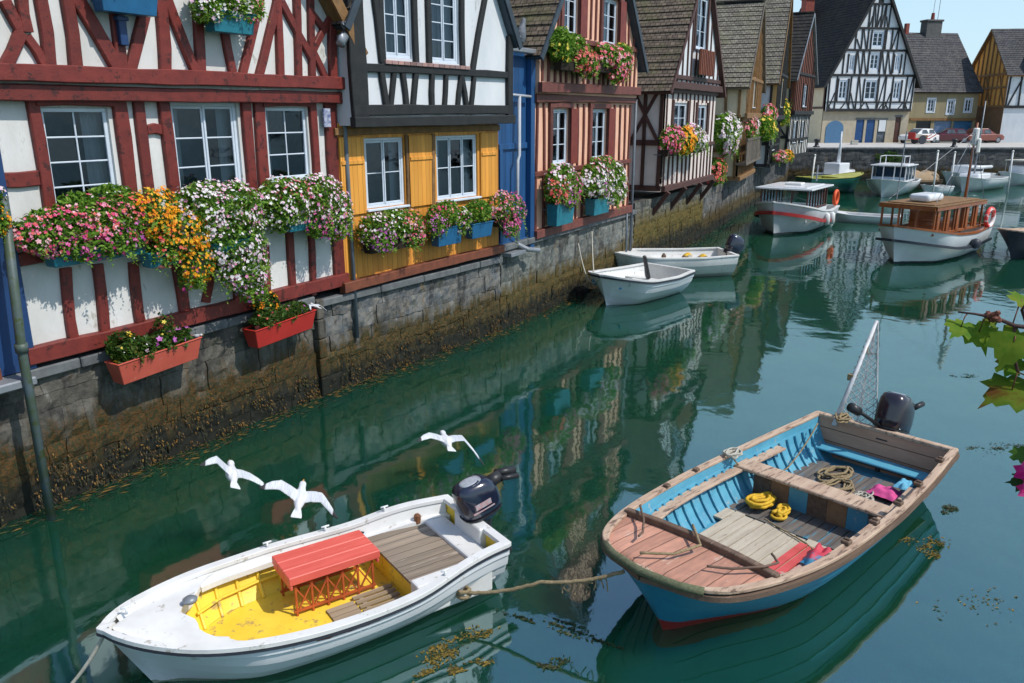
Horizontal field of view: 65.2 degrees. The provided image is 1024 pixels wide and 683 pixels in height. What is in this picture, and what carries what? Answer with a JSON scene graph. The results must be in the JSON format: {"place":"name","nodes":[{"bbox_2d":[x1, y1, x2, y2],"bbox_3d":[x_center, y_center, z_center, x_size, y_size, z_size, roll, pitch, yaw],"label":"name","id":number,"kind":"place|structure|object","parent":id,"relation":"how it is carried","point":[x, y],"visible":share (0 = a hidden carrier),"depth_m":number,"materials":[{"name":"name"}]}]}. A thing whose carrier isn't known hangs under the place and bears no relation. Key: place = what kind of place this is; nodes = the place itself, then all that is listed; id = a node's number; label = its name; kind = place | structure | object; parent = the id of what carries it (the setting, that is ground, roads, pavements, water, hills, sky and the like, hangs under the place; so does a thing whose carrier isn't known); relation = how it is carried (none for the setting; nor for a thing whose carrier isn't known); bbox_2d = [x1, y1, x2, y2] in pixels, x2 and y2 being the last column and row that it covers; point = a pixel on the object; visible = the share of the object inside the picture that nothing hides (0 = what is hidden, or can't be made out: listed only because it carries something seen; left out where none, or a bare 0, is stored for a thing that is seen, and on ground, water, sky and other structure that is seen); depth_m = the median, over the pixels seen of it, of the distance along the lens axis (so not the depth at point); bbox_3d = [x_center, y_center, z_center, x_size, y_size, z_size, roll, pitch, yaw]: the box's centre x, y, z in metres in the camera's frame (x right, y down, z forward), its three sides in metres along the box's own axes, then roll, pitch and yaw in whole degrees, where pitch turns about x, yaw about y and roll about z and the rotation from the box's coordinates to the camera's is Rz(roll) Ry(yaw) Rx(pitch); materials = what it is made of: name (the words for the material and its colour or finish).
{"place":"outdoors","nodes":[
{"label":"outdoors","id":0,"kind":"place"},
{"bbox_2d":[0,150,55,520],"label":"neighbour house","id":1,"kind":"structure","parent":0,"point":[16,341],"depth_m":10.72,"materials":[{"name":"blue brick"}]},
{"bbox_2d":[0,185,12,242],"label":"flower box","id":2,"kind":"object","parent":1,"relation":"attached to","point":[4,222],"visible":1,"depth_m":10.12,"materials":[{"name":"plant"}]},
{"bbox_2d":[200,456,264,489],"bbox_3d":[-3.567,1.666,10.245,1.008,0.231,0.588,22,16,-36],"label":"gull","id":3,"kind":"object","parent":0,"point":[233,474],"visible":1,"depth_m":10.19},
{"bbox_2d":[259,479,337,518],"bbox_3d":[-2.603,1.894,9.838,0.987,0.258,0.576,10,41,-11],"label":"gull","id":4,"kind":"object","parent":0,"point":[300,496],"visible":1,"depth_m":9.82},
{"bbox_2d":[332,0,522,293],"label":"timber house","id":5,"kind":"structure","parent":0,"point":[424,109],"depth_m":17.37,"materials":[{"name":"yellow paint"}]},
{"bbox_2d":[364,137,409,211],"bbox_3d":[-2.992,-3.618,17.055,0.990,2.030,1.780,11,19,34],"label":"window","id":6,"kind":"structure","parent":5,"relation":"in","point":[382,169],"depth_m":17.36,"materials":[{"name":"white wood"}]},
{"bbox_2d":[355,207,427,256],"bbox_3d":[-2.504,-2.300,16.835,0.708,1.048,1.898,11,19,34],"label":"flower box","id":7,"kind":"object","parent":5,"relation":"attached to","point":[385,236],"visible":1,"depth_m":16.59,"materials":[{"name":"plant"}]},
{"bbox_2d":[384,0,409,58],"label":"window","id":8,"kind":"structure","parent":5,"relation":"in","point":[395,32],"depth_m":16.18,"materials":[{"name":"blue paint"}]},
{"bbox_2d":[431,0,456,63],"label":"window","id":9,"kind":"structure","parent":5,"relation":"in","point":[440,9],"depth_m":17.34,"materials":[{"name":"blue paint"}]},
{"bbox_2d":[424,199,471,246],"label":"flower box","id":10,"kind":"object","parent":5,"relation":"attached to","point":[447,227],"visible":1,"depth_m":18.01,"materials":[{"name":"plant"}]},
{"bbox_2d":[436,135,481,203],"bbox_3d":[-1.605,-4.147,18.960,0.990,2.050,2.130,11,19,34],"label":"window","id":11,"kind":"structure","parent":5,"relation":"in","point":[453,152],"depth_m":19.36,"materials":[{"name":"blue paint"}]},
{"bbox_2d":[463,199,493,238],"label":"flower box","id":12,"kind":"object","parent":5,"relation":"attached to","point":[480,224],"visible":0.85,"depth_m":19.00,"materials":[{"name":"plant"}]},
{"bbox_2d":[487,189,527,244],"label":"flower box","id":13,"kind":"object","parent":5,"relation":"attached to","point":[511,221],"visible":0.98,"depth_m":19.81,"materials":[{"name":"plant"}]},
{"bbox_2d":[417,430,483,464],"bbox_3d":[-1.008,1.610,12.405,1.058,0.235,0.767,8,19,-26],"label":"gull","id":14,"kind":"object","parent":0,"point":[445,439],"visible":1,"depth_m":12.39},
{"bbox_2d":[0,181,1023,682],"bbox_3d":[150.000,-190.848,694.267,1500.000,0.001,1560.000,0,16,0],"label":"water","id":15,"kind":"structure","parent":0,"point":[590,417],"depth_m":12.55,"materials":[{"name":"liquid"}]},
{"bbox_2d":[0,295,318,524],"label":"stone wall","id":16,"kind":"structure","parent":15,"relation":"in","point":[87,405],"depth_m":12.74,"materials":[{"name":"stone"}]},
{"bbox_2d":[104,312,201,384],"bbox_3d":[-5.606,0.011,12.428,0.600,0.916,1.519,9,21,30],"label":"flower box","id":17,"kind":"object","parent":16,"relation":"attached to","point":[132,356],"visible":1,"depth_m":12.23,"materials":[{"name":"plastic"}]},
{"bbox_2d":[0,0,367,365],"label":"timber house","id":18,"kind":"structure","parent":16,"relation":"on","point":[173,95],"depth_m":12.28,"materials":[{"name":"white paint"}]},
{"bbox_2d":[40,107,115,203],"bbox_3d":[-6.528,-2.629,11.636,0.860,2.080,1.580,9,18,30],"label":"window","id":19,"kind":"structure","parent":18,"relation":"in","point":[77,150],"depth_m":11.87,"materials":[{"name":"glass"}]},
{"bbox_2d":[12,181,154,267],"bbox_3d":[-5.943,-1.613,11.256,0.761,1.205,2.195,9,18,30],"label":"flower box","id":20,"kind":"object","parent":18,"relation":"attached to","point":[119,234],"visible":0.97,"depth_m":11.08,"materials":[{"name":"plant"}]},
{"bbox_2d":[91,0,157,45],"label":"flower box","id":21,"kind":"object","parent":18,"relation":"attached to","point":[142,8],"visible":0.98,"depth_m":11.29,"materials":[{"name":"wood"}]},
{"bbox_2d":[132,186,216,296],"bbox_3d":[-5.253,-1.527,12.352,0.810,1.762,1.336,9,18,30],"label":"flower box","id":22,"kind":"object","parent":18,"relation":"attached to","point":[181,249],"visible":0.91,"depth_m":12.15,"materials":[{"name":"plant"}]},
{"bbox_2d":[170,102,246,200],"bbox_3d":[-5.351,-3.179,13.395,0.990,2.180,1.930,9,18,30],"label":"window","id":23,"kind":"structure","parent":18,"relation":"in","point":[205,134],"depth_m":13.77,"materials":[{"name":"glass"}]},
{"bbox_2d":[169,177,273,303],"bbox_3d":[-4.738,-1.584,13.123,0.921,2.188,1.847,9,18,30],"label":"flower box","id":24,"kind":"object","parent":18,"relation":"attached to","point":[219,210],"visible":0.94,"depth_m":13.03,"materials":[{"name":"plant"}]},
{"bbox_2d":[188,0,269,35],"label":"flower box","id":25,"kind":"object","parent":18,"relation":"attached to","point":[215,17],"visible":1,"depth_m":12.54,"materials":[{"name":"plant"}]},
{"bbox_2d":[265,107,308,181],"bbox_3d":[-4.436,-3.679,14.847,0.990,1.870,1.600,9,18,30],"label":"window","id":26,"kind":"structure","parent":18,"relation":"in","point":[282,124],"depth_m":15.53,"materials":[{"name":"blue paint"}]},
{"bbox_2d":[252,172,355,249],"bbox_3d":[-3.786,-2.376,14.669,0.830,1.423,2.449,9,18,30],"label":"flower box","id":27,"kind":"object","parent":18,"relation":"attached to","point":[310,212],"visible":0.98,"depth_m":14.55,"materials":[{"name":"plant"}]},
{"bbox_2d":[242,290,315,347],"bbox_3d":[-4.282,-0.536,14.589,0.588,0.952,1.510,9,21,30],"label":"flower box","id":28,"kind":"object","parent":16,"relation":"attached to","point":[276,321],"visible":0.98,"depth_m":14.34,"materials":[{"name":"plastic"}]},
{"bbox_2d":[96,494,511,682],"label":"motorboat","id":29,"kind":"object","parent":15,"relation":"on","point":[284,604],"visible":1,"depth_m":8.93,"materials":[{"name":"yellow paint"}]},
{"bbox_2d":[71,637,103,682],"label":"rope","id":30,"kind":"object","parent":29,"relation":"attached to","point":[86,664],"visible":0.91,"depth_m":7.67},
{"bbox_2d":[452,466,518,551],"bbox_3d":[-0.216,2.215,10.134,0.919,1.336,0.396,-26,26,-27],"label":"outboard motor","id":31,"kind":"object","parent":29,"relation":"attached to","point":[476,498],"visible":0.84,"depth_m":9.75,"materials":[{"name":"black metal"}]},
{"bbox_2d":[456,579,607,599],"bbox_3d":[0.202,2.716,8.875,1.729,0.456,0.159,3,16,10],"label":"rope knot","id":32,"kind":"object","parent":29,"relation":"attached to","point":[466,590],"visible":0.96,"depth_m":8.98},
{"bbox_2d":[312,298,329,395],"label":"stone pier","id":33,"kind":"structure","parent":15,"relation":"in","point":[319,333],"depth_m":15.99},
{"bbox_2d":[307,255,502,391],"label":"stone wall","id":34,"kind":"structure","parent":15,"relation":"in","point":[396,311],"depth_m":18.13,"materials":[{"name":"stone"}]},
{"bbox_2d":[412,625,499,682],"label":"floating weed","id":35,"kind":"object","parent":15,"relation":"on","point":[449,652],"visible":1,"depth_m":8.51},
{"bbox_2d":[447,657,494,675],"bbox_3d":[-0.441,3.353,8.309,0.522,0.012,0.210,-7,17,-22],"label":"floating weed","id":36,"kind":"object","parent":15,"relation":"on","point":[461,669],"visible":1,"depth_m":8.28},
{"bbox_2d":[536,655,572,670],"bbox_3d":[0.448,3.353,8.312,0.396,0.012,0.233,-6,17,-21],"label":"floating weed","id":37,"kind":"object","parent":15,"relation":"on","point":[547,666],"visible":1,"depth_m":8.31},
{"bbox_2d":[496,609,623,650],"bbox_3d":[0.520,3.178,8.930,1.566,0.012,0.279,7,17,24],"label":"floating weed","id":38,"kind":"object","parent":15,"relation":"on","point":[562,626],"visible":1,"depth_m":8.88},
{"bbox_2d":[588,255,694,304],"bbox_3d":[3.850,-1.875,24.828,3.536,1.436,2.361,-15,21,-42],"label":"dinghy","id":39,"kind":"object","parent":15,"relation":"on","point":[643,282],"visible":0.96,"depth_m":24.13,"materials":[{"name":"white wood"}]},
{"bbox_2d":[628,184,703,247],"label":"stone wall","id":40,"kind":"structure","parent":15,"relation":"in","point":[664,217],"depth_m":32.41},
{"bbox_2d":[629,0,726,215],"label":"timber house","id":41,"kind":"structure","parent":40,"relation":"on","point":[681,83],"depth_m":30.30,"materials":[{"name":"paint"}]},
{"bbox_2d":[661,94,685,153],"bbox_3d":[6.061,-8.458,31.159,0.875,2.200,2.400,8,18,27],"label":"window","id":42,"kind":"structure","parent":41,"relation":"in","point":[678,106],"depth_m":31.50,"materials":[{"name":"white paint"}]},
{"bbox_2d":[653,122,710,160],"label":"flower box","id":43,"kind":"object","parent":41,"relation":"attached to","point":[690,138],"visible":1,"depth_m":29.28,"materials":[{"name":"plant"}]},
{"bbox_2d":[696,0,706,49],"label":"window","id":44,"kind":"structure","parent":41,"relation":"in","point":[700,7],"depth_m":31.86,"materials":[{"name":"white paint"}]},
{"bbox_2d":[614,247,738,276],"bbox_3d":[5.476,-2.765,28.422,4.668,1.192,2.142,-3,16,-10],"label":"dinghy","id":45,"kind":"object","parent":15,"relation":"on","point":[708,261],"visible":0.77,"depth_m":27.89,"materials":[{"name":"wood"}]},
{"bbox_2d":[723,234,744,254],"bbox_3d":[7.815,-3.081,28.760,0.648,1.528,0.446,22,11,-15],"label":"outboard motor","id":46,"kind":"object","parent":45,"relation":"attached to","point":[735,243],"visible":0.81,"depth_m":28.50,"materials":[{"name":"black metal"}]},
{"bbox_2d":[700,172,747,237],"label":"stone wall","id":47,"kind":"structure","parent":15,"relation":"in","point":[726,197],"depth_m":41.08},
{"bbox_2d":[660,0,765,180],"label":"timber house","id":48,"kind":"structure","parent":47,"relation":"on","point":[742,27],"depth_m":40.38,"materials":[{"name":"beige paint"}]},
{"bbox_2d":[713,110,743,160],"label":"flower box","id":49,"kind":"object","parent":48,"relation":"attached to","point":[727,141],"visible":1,"depth_m":37.47,"materials":[{"name":"plant"}]},
{"bbox_2d":[740,115,762,141],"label":"flower box","id":50,"kind":"object","parent":48,"relation":"attached to","point":[753,129],"visible":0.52,"depth_m":41.83,"materials":[{"name":"plant"}]},
{"bbox_2d":[758,115,778,141],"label":"flower box","id":51,"kind":"object","parent":48,"relation":"attached to","point":[768,130],"visible":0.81,"depth_m":45.10,"materials":[{"name":"plant"}]},
{"bbox_2d":[706,157,727,186],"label":"flower box","id":52,"kind":"object","parent":47,"relation":"attached to","point":[719,165],"visible":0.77,"depth_m":38.16,"materials":[{"name":"plant"}]},
{"bbox_2d":[600,411,959,629],"bbox_3d":[3.531,2.387,10.478,6.125,1.252,2.540,-14,21,-41],"label":"rowing boat","id":53,"kind":"object","parent":15,"relation":"on","point":[733,529],"visible":0.96,"depth_m":10.48,"materials":[{"name":"teal paint"}]},
{"bbox_2d":[465,569,624,594],"bbox_3d":[0.328,2.651,8.811,1.808,0.539,0.054,3,16,11],"label":"rope","id":54,"kind":"object","parent":53,"relation":"attached to","point":[573,581],"visible":1,"depth_m":8.78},
{"bbox_2d":[640,524,701,555],"bbox_3d":[1.813,2.206,8.691,0.925,0.052,0.342,-13,20,-38],"label":"rope","id":55,"kind":"object","parent":53,"relation":"on","point":[677,552],"visible":1,"depth_m":8.55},
{"bbox_2d":[707,553,778,569],"bbox_3d":[2.434,2.338,8.388,0.802,0.057,0.174,-5,16,-16],"label":"rope","id":56,"kind":"object","parent":53,"relation":"on","point":[749,567],"visible":1,"depth_m":8.34,"materials":[{"name":"brown fabric"}]},
{"bbox_2d":[744,491,775,508],"bbox_3d":[3.457,2.214,11.162,0.496,0.159,0.367,-14,21,-41],"label":"rope coil","id":57,"kind":"object","parent":53,"relation":"on","point":[765,500],"visible":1,"depth_m":11.06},
{"bbox_2d":[770,503,790,520],"bbox_3d":[3.667,2.318,10.911,0.226,0.113,0.408,10,19,33],"label":"rope coil","id":58,"kind":"object","parent":53,"relation":"on","point":[781,510],"visible":1,"depth_m":10.84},
{"bbox_2d":[800,542,831,564],"bbox_3d":[3.743,2.590,9.716,0.534,0.114,0.287,-14,21,-41],"label":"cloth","id":59,"kind":"object","parent":53,"relation":"in","point":[819,551],"visible":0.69,"depth_m":9.67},
{"bbox_2d":[816,465,853,481],"bbox_3d":[4.909,2.000,12.144,0.660,0.088,0.522,0,16,0],"label":"rope coil","id":60,"kind":"object","parent":53,"relation":"on","point":[843,475],"visible":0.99,"depth_m":12.08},
{"bbox_2d":[821,478,854,492],"bbox_3d":[4.769,2.127,11.741,0.492,0.098,0.663,13,21,39],"label":"rope coil","id":61,"kind":"object","parent":53,"relation":"on","point":[850,484],"visible":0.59,"depth_m":11.79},
{"bbox_2d":[832,320,878,425],"bbox_3d":[5.525,0.534,12.835,1.153,1.583,0.636,-41,43,-67],"label":"pole","id":62,"kind":"object","parent":53,"relation":"on","point":[851,377],"visible":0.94,"depth_m":12.85,"materials":[{"name":"metal"}]},
{"bbox_2d":[866,484,902,501],"bbox_3d":[5.349,2.126,11.451,0.357,0.102,0.449,-13,21,-39],"label":"cloth","id":63,"kind":"object","parent":53,"relation":"in","point":[892,494],"visible":0.94,"depth_m":11.39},
{"bbox_2d":[846,391,924,471],"bbox_3d":[5.803,1.603,12.511,1.447,1.677,0.517,-10,19,-31],"label":"outboard motor","id":64,"kind":"object","parent":53,"relation":"attached to","point":[895,411],"visible":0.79,"depth_m":12.25,"materials":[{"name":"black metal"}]},
{"bbox_2d":[754,165,839,235],"bbox_3d":[14.074,-6.905,39.792,3.182,3.592,6.680,11,19,34],"label":"fishing boat","id":65,"kind":"object","parent":15,"relation":"on","point":[779,217],"visible":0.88,"depth_m":38.14,"materials":[{"name":"white paint"}]},
{"bbox_2d":[795,172,863,193],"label":"dinghy","id":66,"kind":"object","parent":15,"relation":"on","point":[845,182],"visible":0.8,"depth_m":58.16,"materials":[{"name":"green paint"}]},
{"bbox_2d":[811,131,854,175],"bbox_3d":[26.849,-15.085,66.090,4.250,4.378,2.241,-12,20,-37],"label":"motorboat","id":67,"kind":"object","parent":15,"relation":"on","point":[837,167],"visible":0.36,"depth_m":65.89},
{"bbox_2d":[835,211,900,224],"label":"dinghy","id":68,"kind":"object","parent":15,"relation":"on","point":[856,217],"visible":0.69,"depth_m":42.20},
{"bbox_2d":[866,155,920,196],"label":"cabin cruiser","id":69,"kind":"object","parent":15,"relation":"on","point":[883,181],"visible":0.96,"depth_m":56.09,"materials":[{"name":"white paint"}]},
{"bbox_2d":[787,147,1023,180],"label":"stone wall","id":70,"kind":"structure","parent":15,"relation":"in","point":[860,159],"depth_m":69.27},
{"bbox_2d":[874,151,901,162],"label":"ivy","id":71,"kind":"object","parent":70,"relation":"attached to","point":[891,158],"visible":0.82,"depth_m":69.08,"materials":[{"name":"green plant"}]},
{"bbox_2d":[898,535,949,558],"bbox_3d":[5.484,2.688,10.658,0.733,0.012,0.562,-15,22,-42],"label":"floating weed","id":72,"kind":"object","parent":15,"relation":"on","point":[929,546],"visible":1,"depth_m":10.61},
{"bbox_2d":[912,170,942,188],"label":"motorboat","id":73,"kind":"object","parent":15,"relation":"on","point":[926,177],"visible":0.25,"depth_m":61.29,"materials":[{"name":"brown wood"}]},
{"bbox_2d":[875,123,993,263],"bbox_3d":[16.672,-5.688,31.635,6.075,5.694,2.972,-12,20,-37],"label":"cabin boat","id":74,"kind":"object","parent":15,"relation":"on","point":[926,233],"visible":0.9,"depth_m":30.80,"materials":[{"name":"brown wood"}]},
{"bbox_2d":[920,184,954,194],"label":"dinghy","id":75,"kind":"object","parent":15,"relation":"on","point":[937,188],"visible":0.76,"depth_m":56.80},
{"bbox_2d":[941,165,997,184],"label":"motorboat","id":76,"kind":"object","parent":15,"relation":"on","point":[962,169],"visible":0.45,"depth_m":64.88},
{"bbox_2d":[952,101,1008,190],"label":"sailing boat","id":77,"kind":"object","parent":15,"relation":"on","point":[989,181],"visible":0.86,"depth_m":59.92,"materials":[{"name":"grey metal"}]},
{"bbox_2d":[997,228,1023,258],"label":"dinghy","id":78,"kind":"object","parent":15,"relation":"on","point":[1013,238],"visible":0.96,"depth_m":31.51,"materials":[{"name":"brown wood"}]},
{"bbox_2d":[998,159,1023,185],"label":"motorboat","id":79,"kind":"object","parent":15,"relation":"on","point":[1017,176],"visible":0.7,"depth_m":64.56,"materials":[{"name":"paint"}]},
{"bbox_2d":[629,179,704,199],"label":"ground","id":80,"kind":"structure","parent":0,"point":[637,194],"depth_m":36.54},
{"bbox_2d":[498,48,540,257],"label":"narrow house","id":81,"kind":"structure","parent":80,"relation":"on","point":[516,156],"depth_m":20.82,"materials":[{"name":"blue wood"}]},
{"bbox_2d":[497,209,636,329],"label":"stone wall","id":82,"kind":"structure","parent":80,"relation":"on","point":[527,277],"depth_m":23.61,"materials":[{"name":"stone"}]},
{"bbox_2d":[0,204,744,537],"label":"seaweed","id":83,"kind":"object","parent":82,"relation":"attached to","point":[241,426],"visible":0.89,"depth_m":14.62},
{"bbox_2d":[510,0,648,251],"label":"timber house","id":84,"kind":"structure","parent":82,"relation":"on","point":[580,121],"depth_m":23.34,"materials":[{"name":"paint"}]},
{"bbox_2d":[553,109,569,165],"bbox_3d":[0.994,-5.863,22.891,0.990,2.110,1.680,9,18,28],"label":"window","id":85,"kind":"structure","parent":84,"relation":"in","point":[557,114],"depth_m":23.10,"materials":[{"name":"blue paint"}]},
{"bbox_2d":[542,162,585,226],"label":"flower box","id":86,"kind":"object","parent":84,"relation":"attached to","point":[563,190],"visible":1,"depth_m":22.14,"materials":[{"name":"plant"}]},
{"bbox_2d":[564,0,575,32],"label":"window","id":87,"kind":"structure","parent":84,"relation":"in","point":[567,22],"depth_m":22.19,"materials":[{"name":"white paint"}]},
{"bbox_2d":[547,26,600,83],"bbox_3d":[1.679,-7.748,21.706,0.815,1.431,2.707,11,19,33],"label":"flower box","id":88,"kind":"object","parent":84,"relation":"attached to","point":[572,52],"visible":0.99,"depth_m":21.27,"materials":[{"name":"plant"}]},
{"bbox_2d":[592,109,604,156],"bbox_3d":[2.278,-6.519,25.174,0.875,2.130,1.800,9,18,28],"label":"window","id":89,"kind":"structure","parent":84,"relation":"in","point":[596,112],"depth_m":25.40,"materials":[{"name":"blue paint"}]},
{"bbox_2d":[578,155,627,215],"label":"flower box","id":90,"kind":"object","parent":84,"relation":"attached to","point":[603,190],"visible":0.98,"depth_m":24.40,"materials":[{"name":"plant"}]},
{"bbox_2d":[603,0,616,43],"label":"window","id":91,"kind":"structure","parent":84,"relation":"in","point":[608,3],"depth_m":24.49,"materials":[{"name":"white paint"}]},
{"bbox_2d":[593,42,636,87],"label":"flower box","id":92,"kind":"object","parent":84,"relation":"attached to","point":[616,63],"visible":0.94,"depth_m":23.81,"materials":[{"name":"plant"}]},
{"bbox_2d":[746,160,784,209],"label":"stone wall","id":93,"kind":"structure","parent":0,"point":[766,175],"depth_m":52.30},
{"bbox_2d":[716,0,793,167],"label":"timber house","id":94,"kind":"structure","parent":93,"relation":"on","point":[779,19],"depth_m":48.65,"materials":[{"name":"white paint"}]},
{"bbox_2d":[760,103,778,124],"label":"flower box","id":95,"kind":"object","parent":94,"relation":"attached to","point":[770,110],"visible":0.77,"depth_m":46.83,"materials":[{"name":"plant"}]},
{"bbox_2d":[772,149,794,164],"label":"flower box","id":96,"kind":"object","parent":94,"relation":"attached to","point":[783,156],"visible":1,"depth_m":49.60,"materials":[{"name":"plant"}]},
{"bbox_2d":[779,11,817,157],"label":"timber house","id":97,"kind":"structure","parent":93,"relation":"on","point":[800,91],"depth_m":57.13,"materials":[{"name":"white paint"}]},
{"bbox_2d":[799,0,922,142],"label":"gable house","id":98,"kind":"structure","parent":0,"point":[869,81],"depth_m":79.42,"materials":[{"name":"paint"}]},
{"bbox_2d":[824,121,843,142],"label":"arched door","id":99,"kind":"structure","parent":98,"relation":"in","point":[833,129],"depth_m":80.10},
{"bbox_2d":[864,80,876,99],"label":"window","id":100,"kind":"structure","parent":98,"relation":"in","point":[870,85],"depth_m":79.49,"materials":[{"name":"white paint"}]},
{"bbox_2d":[793,0,1023,63],"label":"sky","id":101,"kind":"structure","parent":0,"point":[973,20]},
{"bbox_2d":[807,139,1023,146],"bbox_3d":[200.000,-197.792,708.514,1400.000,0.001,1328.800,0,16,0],"label":"quay pavement","id":102,"kind":"structure","parent":0,"point":[939,144],"depth_m":76.10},
{"bbox_2d":[898,128,938,142],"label":"parked car","id":103,"kind":"object","parent":102,"relation":"on","point":[922,131],"visible":0.56,"depth_m":79.38,"materials":[{"name":"white paint"}]},
{"bbox_2d":[930,128,968,142],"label":"parked car","id":104,"kind":"object","parent":102,"relation":"on","point":[960,135],"visible":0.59,"depth_m":79.81,"materials":[{"name":"red paint"}]},
{"bbox_2d":[966,128,1003,142],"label":"parked car","id":105,"kind":"object","parent":102,"relation":"on","point":[987,134],"visible":0.59,"depth_m":79.73,"materials":[{"name":"orange paint"}]},
{"bbox_2d":[904,0,983,141],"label":"house","id":106,"kind":"structure","parent":0,"point":[947,94],"depth_m":83.78,"materials":[{"name":"beige paint"}]},
{"bbox_2d":[944,291,1023,412],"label":"vine","id":107,"kind":"object","parent":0,"point":[1007,343],"visible":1,"depth_m":2.56,"materials":[{"name":"green plant"}]},
{"bbox_2d":[1004,446,1023,496],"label":"flower sprig","id":108,"kind":"object","parent":107,"relation":"attached to","point":[1017,480],"visible":1,"depth_m":2.51,"materials":[{"name":"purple plant"}]},
{"bbox_2d":[972,29,1023,142],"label":"gable house","id":109,"kind":"structure","parent":0,"point":[998,64],"depth_m":81.61,"materials":[{"name":"yellow paint"}]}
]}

